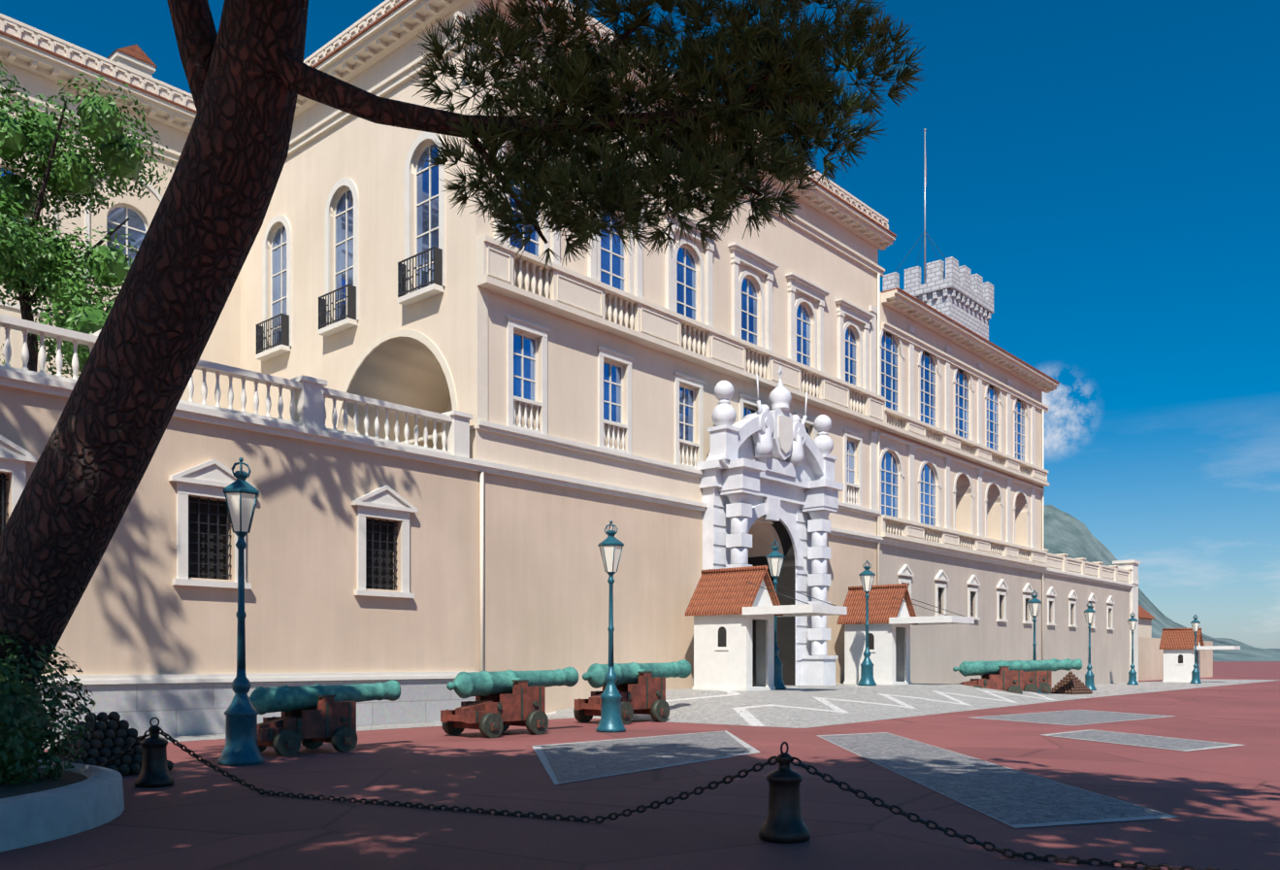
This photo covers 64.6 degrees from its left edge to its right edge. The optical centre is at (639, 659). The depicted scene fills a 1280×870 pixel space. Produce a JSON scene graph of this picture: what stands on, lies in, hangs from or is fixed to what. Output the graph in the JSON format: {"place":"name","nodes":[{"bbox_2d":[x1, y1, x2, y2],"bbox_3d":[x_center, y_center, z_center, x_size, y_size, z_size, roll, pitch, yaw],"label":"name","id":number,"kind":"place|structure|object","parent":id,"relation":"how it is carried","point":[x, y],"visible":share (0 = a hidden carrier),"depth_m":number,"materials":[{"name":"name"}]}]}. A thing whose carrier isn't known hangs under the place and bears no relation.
{"place":"outdoors","nodes":[
{"label":"outdoors","id":0,"kind":"place"},
{"bbox_2d":[98,729,150,766],"bbox_3d":[-6.923,1.145,12.252,2.309,0.735,0.075,0,0,8],"label":"chain","id":1,"kind":"object","parent":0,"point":[136,742],"visible":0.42,"depth_m":12.14,"materials":[{"name":"black metal"}]},
{"bbox_2d":[0,314,481,741],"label":"terrace wall","id":2,"kind":"structure","parent":0,"point":[360,558],"depth_m":21.56,"materials":[{"name":"beige paint"}]},
{"bbox_2d":[0,0,925,687],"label":"pine tree","id":3,"kind":"object","parent":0,"point":[763,47],"depth_m":8.86,"materials":[{"name":"plant"}]},
{"bbox_2d":[0,660,1279,869],"bbox_3d":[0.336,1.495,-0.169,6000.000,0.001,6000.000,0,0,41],"label":"plaza ground","id":4,"kind":"structure","parent":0,"point":[1223,804],"depth_m":10.52,"materials":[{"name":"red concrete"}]},
{"bbox_2d":[0,758,124,852],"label":"planter","id":5,"kind":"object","parent":4,"relation":"on","point":[79,797],"depth_m":8.80,"materials":[{"name":"stone"}]},
{"bbox_2d":[0,627,96,786],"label":"shrub","id":6,"kind":"object","parent":5,"relation":"in","point":[26,718],"visible":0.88,"depth_m":9.85,"materials":[{"name":"green plant"}]},
{"bbox_2d":[40,711,173,775],"bbox_3d":[-7.081,1.086,13.351,1.084,0.818,1.396,0,0,31],"label":"cannonball pile","id":7,"kind":"object","parent":4,"relation":"on","point":[112,735],"visible":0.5,"depth_m":13.16,"materials":[{"name":"black metal"}]},
{"bbox_2d":[0,13,240,411],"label":"palace building","id":8,"kind":"structure","parent":4,"relation":"on","point":[37,61],"depth_m":30.78,"materials":[{"name":"beige paint"}]},
{"bbox_2d":[0,57,173,378],"bbox_3d":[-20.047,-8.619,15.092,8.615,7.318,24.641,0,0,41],"label":"tree","id":9,"kind":"object","parent":8,"relation":"in","point":[52,264],"visible":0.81,"depth_m":21.04,"materials":[{"name":"green plant"}]},
{"bbox_2d":[134,717,174,787],"bbox_3d":[-5.797,1.087,12.101,0.430,0.817,0.430,0,0,41],"label":"bollard","id":10,"kind":"object","parent":4,"relation":"on","point":[154,771],"visible":0.98,"depth_m":11.99,"materials":[{"name":"black metal"}]},
{"bbox_2d":[155,727,777,822],"bbox_3d":[-2.295,1.147,10.291,7.923,0.733,0.075,0,0,27],"label":"chain","id":11,"kind":"object","parent":10,"relation":"attached to","point":[400,804],"visible":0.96,"depth_m":9.85,"materials":[{"name":"black metal"}]},
{"bbox_2d":[217,457,264,765],"bbox_3d":[-5.769,-0.723,14.661,0.651,4.436,0.651,0,0,41],"label":"street lamp","id":12,"kind":"object","parent":4,"relation":"on","point":[241,712],"visible":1,"depth_m":14.55,"materials":[{"name":"teal metal"}]},
{"bbox_2d":[249,679,400,755],"bbox_3d":[-5.249,0.918,16.796,1.197,1.154,2.855,0,0,41],"label":"cannon","id":13,"kind":"object","parent":4,"relation":"on","point":[315,715],"visible":0.88,"depth_m":16.39,"materials":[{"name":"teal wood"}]},
{"bbox_2d":[440,666,578,737],"bbox_3d":[-2.577,0.815,20.740,1.411,1.361,3.366,0,0,41],"label":"cannon","id":14,"kind":"object","parent":4,"relation":"on","point":[504,701],"visible":1,"depth_m":20.18,"materials":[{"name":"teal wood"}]},
{"bbox_2d":[240,0,896,713],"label":"palace","id":15,"kind":"structure","parent":4,"relation":"on","point":[580,388],"depth_m":29.89,"materials":[{"name":"beige paint"}]},
{"bbox_2d":[696,365,843,685],"bbox_3d":[2.536,-4.530,36.525,7.320,10.950,6.900,0,0,41],"label":"entrance portal","id":16,"kind":"object","parent":15,"relation":"attached to","point":[791,488],"visible":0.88,"depth_m":35.02,"materials":[{"name":"white stone"}]},
{"bbox_2d":[595,520,625,731],"bbox_3d":[-0.610,-0.723,21.310,0.651,4.436,0.651,0,0,41],"label":"street lamp","id":17,"kind":"object","parent":4,"relation":"on","point":[610,545],"visible":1,"depth_m":21.19,"materials":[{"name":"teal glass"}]},
{"bbox_2d":[573,658,691,723],"bbox_3d":[-0.068,0.736,24.953,1.575,1.519,3.756,0,0,41],"label":"cannon","id":18,"kind":"object","parent":4,"relation":"on","point":[640,688],"visible":0.83,"depth_m":24.41,"materials":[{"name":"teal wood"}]},
{"bbox_2d":[42,678,1279,827],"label":"paving panels","id":19,"kind":"object","parent":4,"relation":"on","point":[1014,798],"visible":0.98,"depth_m":15.51,"materials":[{"name":"stone"}]},
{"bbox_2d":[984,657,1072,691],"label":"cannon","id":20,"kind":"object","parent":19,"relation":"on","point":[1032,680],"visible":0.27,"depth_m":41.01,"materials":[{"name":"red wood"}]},
{"bbox_2d":[1027,590,1041,691],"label":"street lamp","id":21,"kind":"object","parent":19,"relation":"on","point":[1033,603],"visible":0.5,"depth_m":42.25,"materials":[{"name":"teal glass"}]},
{"bbox_2d":[1039,657,1082,692],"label":"cannon","id":22,"kind":"object","parent":19,"relation":"on","point":[1045,676],"visible":0.27,"depth_m":43.73,"materials":[{"name":"red wood"}]},
{"bbox_2d":[1050,670,1092,693],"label":"cannonball pile","id":23,"kind":"object","parent":19,"relation":"on","point":[1070,682],"visible":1,"depth_m":45.17,"materials":[{"name":"brown metal"}]},
{"bbox_2d":[1083,600,1096,689],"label":"street lamp","id":24,"kind":"object","parent":19,"relation":"on","point":[1089,611],"visible":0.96,"depth_m":50.38,"materials":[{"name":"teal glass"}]},
{"bbox_2d":[1126,611,1138,685],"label":"street lamp","id":25,"kind":"object","parent":19,"relation":"on","point":[1132,620],"visible":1,"depth_m":61.56,"materials":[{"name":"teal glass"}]},
{"bbox_2d":[1189,614,1201,683],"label":"street lamp","id":26,"kind":"object","parent":19,"relation":"on","point":[1195,671],"visible":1,"depth_m":64.69,"materials":[{"name":"teal metal"}]},
{"bbox_2d":[1159,626,1240,682],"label":"sentry box","id":27,"kind":"object","parent":19,"relation":"on","point":[1177,645],"visible":0.9,"depth_m":69.36,"materials":[{"name":"paint"}]},
{"bbox_2d":[758,741,810,843],"bbox_3d":[1.208,1.087,8.481,0.430,0.817,0.430,0,0,41],"label":"bollard","id":28,"kind":"object","parent":4,"relation":"on","point":[783,823],"visible":0.96,"depth_m":8.36,"materials":[{"name":"black metal"}]},
{"bbox_2d":[789,755,1238,869],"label":"chain","id":29,"kind":"object","parent":28,"relation":"hanging from","point":[1078,860],"visible":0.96,"depth_m":7.73,"materials":[{"name":"black metal"}]},
{"bbox_2d":[546,683,1086,727],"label":"cobbled pavement","id":30,"kind":"structure","parent":4,"relation":"on","point":[801,705],"depth_m":28.05,"materials":[{"name":"grey stone"}]},
{"bbox_2d":[685,564,847,690],"bbox_3d":[3.670,-0.967,30.199,4.560,3.725,1.870,0,0,41],"label":"sentry box","id":31,"kind":"object","parent":30,"relation":"on","point":[735,610],"visible":1,"depth_m":30.42,"materials":[{"name":"paint"}]},
{"bbox_2d":[765,539,786,689],"bbox_3d":[4.198,-1.429,31.466,0.682,4.648,0.682,0,0,41],"label":"street lamp","id":32,"kind":"object","parent":30,"relation":"on","point":[774,558],"visible":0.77,"depth_m":31.34,"materials":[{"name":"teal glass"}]},
{"bbox_2d":[857,559,876,685],"bbox_3d":[8.030,-1.323,35.820,0.651,4.436,0.651,0,0,41],"label":"street lamp","id":33,"kind":"object","parent":30,"relation":"on","point":[867,575],"visible":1,"depth_m":35.71,"materials":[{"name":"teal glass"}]},
{"bbox_2d":[837,583,974,684],"bbox_3d":[9.730,-0.967,37.388,4.560,3.725,1.870,0,0,41],"label":"sentry box","id":34,"kind":"object","parent":30,"relation":"on","point":[892,616],"visible":0.92,"depth_m":37.62,"materials":[{"name":"paint"}]},
{"bbox_2d":[869,287,1059,683],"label":"palace wing","id":35,"kind":"structure","parent":4,"relation":"on","point":[964,473],"depth_m":47.16,"materials":[{"name":"beige paint"}]},
{"bbox_2d":[952,657,1058,693],"bbox_3d":[13.929,0.705,38.658,3.906,1.580,1.638,0,0,1],"label":"cannon","id":36,"kind":"object","parent":4,"relation":"on","point":[1007,675],"visible":0.79,"depth_m":38.42,"materials":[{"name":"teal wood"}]},
{"bbox_2d":[1043,548,1213,687],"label":"low palace wing","id":37,"kind":"structure","parent":4,"relation":"on","point":[1072,587],"depth_m":62.95,"materials":[{"name":"beige paint"}]},
{"bbox_2d":[0,0,1279,648],"label":"sky","id":38,"kind":"structure","parent":0,"point":[1111,168],"materials":[{"name":"blue"}]},
{"bbox_2d":[880,128,993,340],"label":"palace tower","id":39,"kind":"structure","parent":0,"point":[963,295],"depth_m":64.31,"materials":[{"name":"white stone"}]},
{"bbox_2d":[1043,504,1279,660],"bbox_3d":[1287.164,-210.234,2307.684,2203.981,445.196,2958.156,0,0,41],"label":"mountain terrain","id":40,"kind":"structure","parent":0,"point":[1070,536],"depth_m":2495.91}
]}

